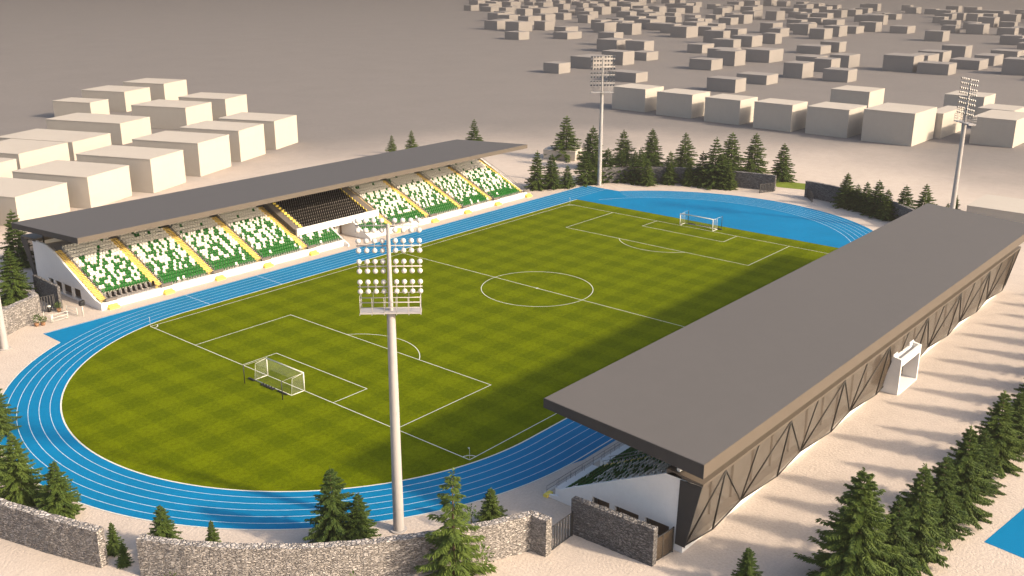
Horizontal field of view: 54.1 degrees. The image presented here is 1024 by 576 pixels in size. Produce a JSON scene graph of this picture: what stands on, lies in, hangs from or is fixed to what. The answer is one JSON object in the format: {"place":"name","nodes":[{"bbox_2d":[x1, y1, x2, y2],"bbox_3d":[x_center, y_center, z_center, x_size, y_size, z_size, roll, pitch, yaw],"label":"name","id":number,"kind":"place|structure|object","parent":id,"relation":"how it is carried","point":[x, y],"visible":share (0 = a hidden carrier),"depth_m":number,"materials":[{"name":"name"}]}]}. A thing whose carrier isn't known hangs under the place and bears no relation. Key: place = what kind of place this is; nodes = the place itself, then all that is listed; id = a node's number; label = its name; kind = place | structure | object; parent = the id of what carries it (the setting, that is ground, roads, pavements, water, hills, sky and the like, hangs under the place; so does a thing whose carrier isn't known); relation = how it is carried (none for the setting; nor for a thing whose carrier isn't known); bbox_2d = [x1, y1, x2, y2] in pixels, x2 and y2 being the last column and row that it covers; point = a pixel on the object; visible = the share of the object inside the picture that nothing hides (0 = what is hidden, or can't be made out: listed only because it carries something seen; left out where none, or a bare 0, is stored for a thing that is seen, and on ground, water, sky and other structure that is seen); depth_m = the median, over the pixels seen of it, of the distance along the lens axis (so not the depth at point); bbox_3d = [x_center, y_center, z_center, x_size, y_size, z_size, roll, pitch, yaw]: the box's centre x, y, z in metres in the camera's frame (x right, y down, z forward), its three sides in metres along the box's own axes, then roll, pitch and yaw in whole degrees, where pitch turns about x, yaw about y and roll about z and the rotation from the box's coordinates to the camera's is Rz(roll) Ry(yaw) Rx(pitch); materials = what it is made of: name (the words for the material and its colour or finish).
{"place":"outdoors","nodes":[
{"label":"outdoors","id":0,"kind":"place"},
{"bbox_2d":[0,158,17,177],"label":"building","id":1,"kind":"structure","parent":0,"point":[8,166],"depth_m":236.97,"materials":[{"name":"ceramic"}]},
{"bbox_2d":[2,291,41,335],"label":"stone wall","id":2,"kind":"structure","parent":0,"point":[17,315],"depth_m":145.69,"materials":[{"name":"stone"}]},
{"bbox_2d":[0,177,69,225],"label":"building","id":3,"kind":"structure","parent":0,"point":[25,199],"depth_m":205.15,"materials":[{"name":"ceramic"}]},
{"bbox_2d":[0,139,69,168],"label":"building","id":4,"kind":"structure","parent":0,"point":[26,153],"depth_m":252.41,"materials":[{"name":"ceramic"}]},
{"bbox_2d":[0,498,107,567],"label":"stone wall","id":5,"kind":"structure","parent":0,"point":[60,536],"depth_m":89.69,"materials":[{"name":"stone"}]},
{"bbox_2d":[0,129,111,160],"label":"building","id":6,"kind":"structure","parent":0,"point":[79,141],"depth_m":272.20,"materials":[{"name":"concrete"}]},
{"bbox_2d":[12,160,131,208],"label":"building","id":7,"kind":"structure","parent":0,"point":[90,185],"depth_m":217.87,"materials":[{"name":"concrete"}]},
{"bbox_2d":[53,97,109,116],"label":"building","id":8,"kind":"structure","parent":0,"point":[66,106],"depth_m":332.53,"materials":[{"name":"concrete"}]},
{"bbox_2d":[45,113,151,144],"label":"building","id":9,"kind":"structure","parent":0,"point":[124,129],"depth_m":292.09,"materials":[{"name":"concrete"}]},
{"bbox_2d":[81,85,150,111],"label":"building","id":10,"kind":"structure","parent":0,"point":[122,98],"depth_m":351.45,"materials":[{"name":"concrete"}]},
{"bbox_2d":[76,145,185,192],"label":"building","id":11,"kind":"structure","parent":0,"point":[153,170],"depth_m":231.74,"materials":[{"name":"ceramic"}]},
{"bbox_2d":[123,78,187,100],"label":"building","id":12,"kind":"structure","parent":0,"point":[168,89],"depth_m":374.75,"materials":[{"name":"concrete"}]},
{"bbox_2d":[131,99,212,129],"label":"building","id":13,"kind":"structure","parent":0,"point":[169,114],"depth_m":315.77,"materials":[{"name":"ceramic"}]},
{"bbox_2d":[132,131,230,176],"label":"building","id":14,"kind":"structure","parent":0,"point":[204,154],"depth_m":249.33,"materials":[{"name":"concrete"}]},
{"bbox_2d":[178,92,247,119],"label":"building","id":15,"kind":"structure","parent":0,"point":[224,104],"depth_m":334.75,"materials":[{"name":"ceramic"}]},
{"bbox_2d":[179,120,265,161],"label":"building","id":16,"kind":"structure","parent":0,"point":[246,141],"depth_m":267.23,"materials":[{"name":"concrete"}]},
{"bbox_2d":[218,112,297,149],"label":"building","id":17,"kind":"structure","parent":0,"point":[280,130],"depth_m":284.50,"materials":[{"name":"ceramic"}]},
{"bbox_2d":[0,186,872,529],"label":"running track","id":18,"kind":"structure","parent":0,"point":[746,214],"depth_m":115.41,"materials":[{"name":"rubber"}]},
{"bbox_2d":[3,199,611,529],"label":"track kerb line","id":19,"kind":"object","parent":18,"relation":"on","point":[276,491],"visible":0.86,"depth_m":106.37,"materials":[{"name":"paint"}]},
{"bbox_2d":[8,187,868,523],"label":"lane lines","id":20,"kind":"object","parent":18,"relation":"on","point":[298,497],"visible":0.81,"depth_m":111.58,"materials":[{"name":"paint"}]},
{"bbox_2d":[0,0,1023,575],"bbox_3d":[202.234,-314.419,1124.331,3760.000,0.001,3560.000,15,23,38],"label":"ground","id":21,"kind":"structure","parent":0,"point":[342,80],"depth_m":318.65,"materials":[{"name":"sand"}]},
{"bbox_2d":[0,438,8,482],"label":"spruce tree","id":22,"kind":"object","parent":21,"relation":"on","point":[2,450],"visible":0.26,"depth_m":103.23,"materials":[{"name":"green plant"}]},
{"bbox_2d":[0,299,10,350],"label":"floodlight mast","id":23,"kind":"object","parent":21,"relation":"on","point":[4,346],"visible":1,"depth_m":137.00,"materials":[{"name":"metal"}]},
{"bbox_2d":[0,388,22,437],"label":"spruce tree","id":24,"kind":"object","parent":21,"relation":"on","point":[6,427],"visible":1,"depth_m":113.01,"materials":[{"name":"green plant"}]},
{"bbox_2d":[0,210,30,267],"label":"spruce tree","id":25,"kind":"object","parent":21,"relation":"on","point":[20,255],"visible":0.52,"depth_m":172.65,"materials":[{"name":"green plant"}]},
{"bbox_2d":[0,248,39,305],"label":"spruce tree","id":26,"kind":"object","parent":21,"relation":"on","point":[13,291],"visible":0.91,"depth_m":154.82,"materials":[{"name":"green plant"}]},
{"bbox_2d":[0,433,47,506],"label":"spruce tree","id":27,"kind":"object","parent":21,"relation":"on","point":[21,486],"visible":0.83,"depth_m":96.88,"materials":[{"name":"green plant"}]},
{"bbox_2d":[33,275,62,308],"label":"stone wall","id":28,"kind":"structure","parent":21,"relation":"on","point":[44,287],"depth_m":155.16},
{"bbox_2d":[33,460,85,519],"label":"spruce tree","id":29,"kind":"object","parent":21,"relation":"on","point":[59,498],"visible":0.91,"depth_m":95.50,"materials":[{"name":"green plant"}]},
{"bbox_2d":[106,523,127,556],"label":"spruce tree","id":30,"kind":"object","parent":21,"relation":"on","point":[112,546],"visible":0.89,"depth_m":90.07,"materials":[{"name":"green plant"}]},
{"bbox_2d":[115,542,134,568],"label":"spruce tree","id":31,"kind":"object","parent":21,"relation":"on","point":[123,559],"visible":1,"depth_m":88.48,"materials":[{"name":"green plant"}]},
{"bbox_2d":[147,505,182,538],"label":"spruce tree","id":32,"kind":"object","parent":21,"relation":"on","point":[164,524],"visible":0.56,"depth_m":89.57,"materials":[{"name":"green plant"}]},
{"bbox_2d":[205,520,220,541],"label":"spruce tree","id":33,"kind":"object","parent":21,"relation":"on","point":[212,534],"visible":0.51,"depth_m":89.73,"materials":[{"name":"green plant"}]},
{"bbox_2d":[11,139,531,310],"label":"grandstand","id":34,"kind":"object","parent":21,"relation":"on","point":[169,243],"visible":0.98,"depth_m":179.40,"materials":[{"name":"metal"}]},
{"bbox_2d":[302,467,356,542],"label":"spruce tree","id":35,"kind":"object","parent":21,"relation":"on","point":[330,520],"visible":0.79,"depth_m":89.81,"materials":[{"name":"green plant"}]},
{"bbox_2d":[136,510,551,575],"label":"stone wall","id":36,"kind":"structure","parent":21,"relation":"on","point":[505,536],"depth_m":86.09,"materials":[{"name":"stone"}]},
{"bbox_2d":[551,511,572,550],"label":"metal gate","id":37,"kind":"structure","parent":36,"relation":"attached to","point":[571,526],"depth_m":92.14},
{"bbox_2d":[342,492,381,539],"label":"spruce tree","id":38,"kind":"object","parent":21,"relation":"on","point":[361,528],"visible":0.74,"depth_m":90.59,"materials":[{"name":"green plant"}]},
{"bbox_2d":[354,218,422,533],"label":"floodlight mast","id":39,"kind":"object","parent":21,"relation":"on","point":[398,526],"visible":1,"depth_m":87.51,"materials":[{"name":"metal"}]},
{"bbox_2d":[62,199,837,490],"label":"pitch","id":40,"kind":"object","parent":21,"relation":"on","point":[151,401],"visible":0.95,"depth_m":138.04,"materials":[{"name":"green plant"}]},
{"bbox_2d":[248,357,304,395],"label":"football goal","id":41,"kind":"object","parent":40,"relation":"on","point":[267,386],"visible":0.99,"depth_m":125.94,"materials":[{"name":"paint"}]},
{"bbox_2d":[150,204,827,459],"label":"pitch markings","id":42,"kind":"object","parent":40,"relation":"on","point":[417,349],"visible":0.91,"depth_m":143.32,"materials":[{"name":"paint"}]},
{"bbox_2d":[413,467,497,575],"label":"spruce tree","id":43,"kind":"object","parent":21,"relation":"on","point":[445,539],"visible":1,"depth_m":84.66,"materials":[{"name":"green plant"}]},
{"bbox_2d":[466,119,483,140],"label":"spruce tree","id":44,"kind":"object","parent":21,"relation":"on","point":[473,134],"visible":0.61,"depth_m":278.43,"materials":[{"name":"green plant"}]},
{"bbox_2d":[475,489,507,521],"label":"spruce tree","id":45,"kind":"object","parent":21,"relation":"on","point":[491,510],"visible":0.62,"depth_m":94.12,"materials":[{"name":"green plant"}]},
{"bbox_2d":[525,150,547,190],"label":"spruce tree","id":46,"kind":"object","parent":21,"relation":"on","point":[537,174],"visible":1,"depth_m":233.24,"materials":[{"name":"green plant"}]},
{"bbox_2d":[539,153,566,189],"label":"spruce tree","id":47,"kind":"object","parent":21,"relation":"on","point":[553,181],"visible":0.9,"depth_m":234.27,"materials":[{"name":"green plant"}]},
{"bbox_2d":[543,146,581,160],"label":"building","id":48,"kind":"structure","parent":21,"relation":"on","point":[548,151],"depth_m":268.99,"materials":[{"name":"concrete"}]},
{"bbox_2d":[544,115,581,162],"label":"spruce tree","id":49,"kind":"object","parent":21,"relation":"on","point":[564,135],"visible":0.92,"depth_m":268.06,"materials":[{"name":"green plant"}]},
{"bbox_2d":[561,165,575,188],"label":"spruce tree","id":50,"kind":"object","parent":21,"relation":"on","point":[566,180],"visible":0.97,"depth_m":235.96,"materials":[{"name":"green plant"}]},
{"bbox_2d":[543,442,624,497],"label":"railing","id":51,"kind":"object","parent":21,"relation":"on","point":[548,491],"visible":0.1,"depth_m":104.82,"materials":[{"name":"grey metal"}]},
{"bbox_2d":[572,151,602,186],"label":"spruce tree","id":52,"kind":"object","parent":21,"relation":"on","point":[584,172],"visible":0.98,"depth_m":238.72,"materials":[{"name":"green plant"}]},
{"bbox_2d":[576,125,605,168],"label":"spruce tree","id":53,"kind":"object","parent":21,"relation":"on","point":[590,146],"visible":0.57,"depth_m":256.19,"materials":[{"name":"green plant"}]},
{"bbox_2d":[590,56,615,185],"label":"floodlight mast","id":54,"kind":"object","parent":21,"relation":"on","point":[599,171],"visible":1,"depth_m":232.55,"materials":[{"name":"metal"}]},
{"bbox_2d":[597,149,615,183],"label":"spruce tree","id":55,"kind":"object","parent":21,"relation":"on","point":[608,160],"visible":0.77,"depth_m":241.30,"materials":[{"name":"green plant"}]},
{"bbox_2d":[611,151,630,182],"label":"spruce tree","id":56,"kind":"object","parent":21,"relation":"on","point":[622,161],"visible":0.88,"depth_m":241.61,"materials":[{"name":"green plant"}]},
{"bbox_2d":[610,130,635,163],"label":"spruce tree","id":57,"kind":"object","parent":21,"relation":"on","point":[623,144],"visible":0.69,"depth_m":264.15,"materials":[{"name":"green plant"}]},
{"bbox_2d":[624,151,644,184],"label":"spruce tree","id":58,"kind":"object","parent":21,"relation":"on","point":[634,177],"visible":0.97,"depth_m":240.61,"materials":[{"name":"green plant"}]},
{"bbox_2d":[636,160,659,186],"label":"spruce tree","id":59,"kind":"object","parent":21,"relation":"on","point":[647,178],"visible":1,"depth_m":238.22,"materials":[{"name":"green plant"}]},
{"bbox_2d":[641,128,664,165],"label":"spruce tree","id":60,"kind":"object","parent":21,"relation":"on","point":[650,144],"visible":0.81,"depth_m":261.22,"materials":[{"name":"green plant"}]},
{"bbox_2d":[661,161,678,185],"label":"spruce tree","id":61,"kind":"object","parent":21,"relation":"on","point":[671,177],"visible":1,"depth_m":239.55,"materials":[{"name":"green plant"}]},
{"bbox_2d":[672,132,698,167],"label":"spruce tree","id":62,"kind":"object","parent":21,"relation":"on","point":[685,159],"visible":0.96,"depth_m":259.28,"materials":[{"name":"green plant"}]},
{"bbox_2d":[680,163,696,186],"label":"spruce tree","id":63,"kind":"object","parent":21,"relation":"on","point":[688,173],"visible":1,"depth_m":238.46,"materials":[{"name":"green plant"}]},
{"bbox_2d":[601,167,776,190],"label":"stone wall","id":64,"kind":"structure","parent":21,"relation":"on","point":[750,180],"depth_m":238.73,"materials":[{"name":"stone"}]},
{"bbox_2d":[684,153,713,188],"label":"spruce tree","id":65,"kind":"object","parent":21,"relation":"on","point":[699,172],"visible":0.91,"depth_m":237.46,"materials":[{"name":"green plant"}]},
{"bbox_2d":[696,137,727,189],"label":"spruce tree","id":66,"kind":"object","parent":21,"relation":"on","point":[712,167],"visible":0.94,"depth_m":235.38,"materials":[{"name":"green plant"}]},
{"bbox_2d":[708,153,735,189],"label":"spruce tree","id":67,"kind":"object","parent":21,"relation":"on","point":[722,161],"visible":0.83,"depth_m":235.27,"materials":[{"name":"green plant"}]},
{"bbox_2d":[716,163,738,190],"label":"spruce tree","id":68,"kind":"object","parent":21,"relation":"on","point":[731,186],"visible":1,"depth_m":234.30,"materials":[{"name":"green plant"}]},
{"bbox_2d":[719,132,749,170],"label":"spruce tree","id":69,"kind":"object","parent":21,"relation":"on","point":[734,158],"visible":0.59,"depth_m":249.53,"materials":[{"name":"green plant"}]},
{"bbox_2d":[464,0,1023,92],"bbox_3d":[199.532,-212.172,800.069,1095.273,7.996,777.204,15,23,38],"label":"distant city","id":70,"kind":"object","parent":21,"relation":"on","point":[719,46],"visible":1,"depth_m":695.34,"materials":[{"name":"grey ceramic"}]},
{"bbox_2d":[731,547,762,575],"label":"spruce tree","id":71,"kind":"object","parent":21,"relation":"on","point":[747,564],"visible":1,"depth_m":84.66,"materials":[{"name":"green plant"}]},
{"bbox_2d":[740,135,770,173],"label":"spruce tree","id":72,"kind":"object","parent":21,"relation":"on","point":[752,164],"visible":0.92,"depth_m":252.14,"materials":[{"name":"green plant"}]},
{"bbox_2d":[543,203,1023,552],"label":"grandstand","id":73,"kind":"object","parent":21,"relation":"on","point":[712,420],"visible":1,"depth_m":106.44,"materials":[{"name":"metal"}]},
{"bbox_2d":[770,143,796,182],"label":"spruce tree","id":74,"kind":"object","parent":21,"relation":"on","point":[782,170],"visible":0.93,"depth_m":243.38,"materials":[{"name":"green plant"}]},
{"bbox_2d":[776,181,804,189],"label":"lawn","id":75,"kind":"structure","parent":21,"relation":"on","point":[792,185],"depth_m":239.82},
{"bbox_2d":[830,174,855,208],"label":"spruce tree","id":76,"kind":"object","parent":21,"relation":"on","point":[844,188],"visible":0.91,"depth_m":217.64,"materials":[{"name":"green plant"}]},
{"bbox_2d":[843,184,861,210],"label":"spruce tree","id":77,"kind":"object","parent":21,"relation":"on","point":[855,194],"visible":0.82,"depth_m":215.89,"materials":[{"name":"green plant"}]},
{"bbox_2d":[793,467,917,575],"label":"spruce tree","id":78,"kind":"object","parent":21,"relation":"on","point":[853,539],"visible":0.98,"depth_m":82.62,"materials":[{"name":"green plant"}]},
{"bbox_2d":[804,181,914,218],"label":"stone wall","id":79,"kind":"structure","parent":21,"relation":"on","point":[823,191],"depth_m":223.51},
{"bbox_2d":[850,182,871,215],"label":"spruce tree","id":80,"kind":"object","parent":21,"relation":"on","point":[864,194],"visible":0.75,"depth_m":213.60,"materials":[{"name":"green plant"}]},
{"bbox_2d":[860,180,884,218],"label":"spruce tree","id":81,"kind":"object","parent":21,"relation":"on","point":[876,197],"visible":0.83,"depth_m":210.20,"materials":[{"name":"green plant"}]},
{"bbox_2d":[874,189,894,220],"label":"spruce tree","id":82,"kind":"object","parent":21,"relation":"on","point":[885,213],"visible":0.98,"depth_m":207.34,"materials":[{"name":"green plant"}]},
{"bbox_2d":[874,496,923,575],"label":"spruce tree","id":83,"kind":"object","parent":21,"relation":"on","point":[900,524],"visible":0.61,"depth_m":85.00,"materials":[{"name":"green plant"}]},
{"bbox_2d":[890,186,916,220],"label":"spruce tree","id":84,"kind":"object","parent":21,"relation":"on","point":[904,199],"visible":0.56,"depth_m":206.00,"materials":[{"name":"green plant"}]},
{"bbox_2d":[884,463,950,575],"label":"spruce tree","id":85,"kind":"object","parent":21,"relation":"on","point":[920,504],"visible":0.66,"depth_m":88.14,"materials":[{"name":"green plant"}]},
{"bbox_2d":[911,185,937,207],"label":"spruce tree","id":86,"kind":"object","parent":21,"relation":"on","point":[923,200],"visible":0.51,"depth_m":207.55,"materials":[{"name":"green plant"}]},
{"bbox_2d":[906,455,974,551],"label":"spruce tree","id":87,"kind":"object","parent":21,"relation":"on","point":[949,512],"visible":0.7,"depth_m":92.25,"materials":[{"name":"green plant"}]},
{"bbox_2d":[950,77,978,208],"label":"floodlight mast","id":88,"kind":"object","parent":21,"relation":"on","point":[957,170],"visible":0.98,"depth_m":191.43,"materials":[{"name":"metal"}]},
{"bbox_2d":[944,424,995,530],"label":"spruce tree","id":89,"kind":"object","parent":21,"relation":"on","point":[970,482],"visible":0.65,"depth_m":95.59,"materials":[{"name":"green plant"}]},
{"bbox_2d":[969,428,1006,497],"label":"spruce tree","id":90,"kind":"object","parent":21,"relation":"on","point":[984,440],"visible":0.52,"depth_m":100.61,"materials":[{"name":"green plant"}]},
{"bbox_2d":[966,194,1023,222],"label":"building","id":91,"kind":"structure","parent":21,"relation":"on","point":[1008,208],"depth_m":199.10,"materials":[{"name":"concrete"}]},
{"bbox_2d":[970,390,1023,478],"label":"spruce tree","id":92,"kind":"object","parent":21,"relation":"on","point":[1004,442],"visible":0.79,"depth_m":105.15,"materials":[{"name":"green plant"}]},
{"bbox_2d":[985,509,1023,557],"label":"blue court","id":93,"kind":"object","parent":21,"relation":"on","point":[1008,536],"visible":1,"depth_m":93.75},
{"bbox_2d":[1008,391,1023,455],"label":"spruce tree","id":94,"kind":"object","parent":21,"relation":"on","point":[1018,404],"visible":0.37,"depth_m":108.79,"materials":[{"name":"green plant"}]},
{"bbox_2d":[571,496,657,566],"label":"stone wall","id":95,"kind":"structure","parent":0,"point":[619,532],"depth_m":90.73,"materials":[{"name":"stone"}]},
{"bbox_2d":[656,526,674,560],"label":"metal gate","id":96,"kind":"structure","parent":95,"relation":"attached to","point":[665,542],"depth_m":90.12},
{"bbox_2d":[612,83,663,111],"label":"building","id":97,"kind":"structure","parent":0,"point":[636,97],"depth_m":356.62,"materials":[{"name":"concrete"}]},
{"bbox_2d":[656,88,709,118],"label":"building","id":98,"kind":"structure","parent":0,"point":[682,103],"depth_m":343.19,"materials":[{"name":"concrete"}]},
{"bbox_2d":[704,94,757,124],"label":"building","id":99,"kind":"structure","parent":0,"point":[730,109],"depth_m":329.87,"materials":[{"name":"ceramic"}]},
{"bbox_2d":[753,98,807,131],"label":"building","id":100,"kind":"structure","parent":0,"point":[785,115],"depth_m":317.21,"materials":[{"name":"ceramic"}]},
{"bbox_2d":[805,102,866,137],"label":"building","id":101,"kind":"structure","parent":0,"point":[840,120],"depth_m":306.91,"materials":[{"name":"ceramic"}]},
{"bbox_2d":[830,85,884,107],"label":"building","id":102,"kind":"structure","parent":0,"point":[862,95],"depth_m":352.70,"materials":[{"name":"ceramic"}]},
{"bbox_2d":[861,102,936,146],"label":"building","id":103,"kind":"structure","parent":0,"point":[899,124],"depth_m":294.46,"materials":[{"name":"concrete"}]},
{"bbox_2d":[933,105,963,138],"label":"building","id":104,"kind":"structure","parent":0,"point":[946,124],"depth_m":306.34,"materials":[{"name":"concrete"}]},
{"bbox_2d":[943,90,995,118],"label":"building","id":105,"kind":"structure","parent":0,"point":[980,98],"depth_m":341.63,"materials":[{"name":"concrete"}]},
{"bbox_2d":[969,109,1023,147],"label":"building","id":106,"kind":"structure","parent":0,"point":[999,128],"depth_m":291.44,"materials":[{"name":"concrete"}]},
{"bbox_2d":[977,103,1023,114],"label":"building","id":107,"kind":"structure","parent":0,"point":[985,108],"depth_m":321.92,"materials":[{"name":"ceramic"}]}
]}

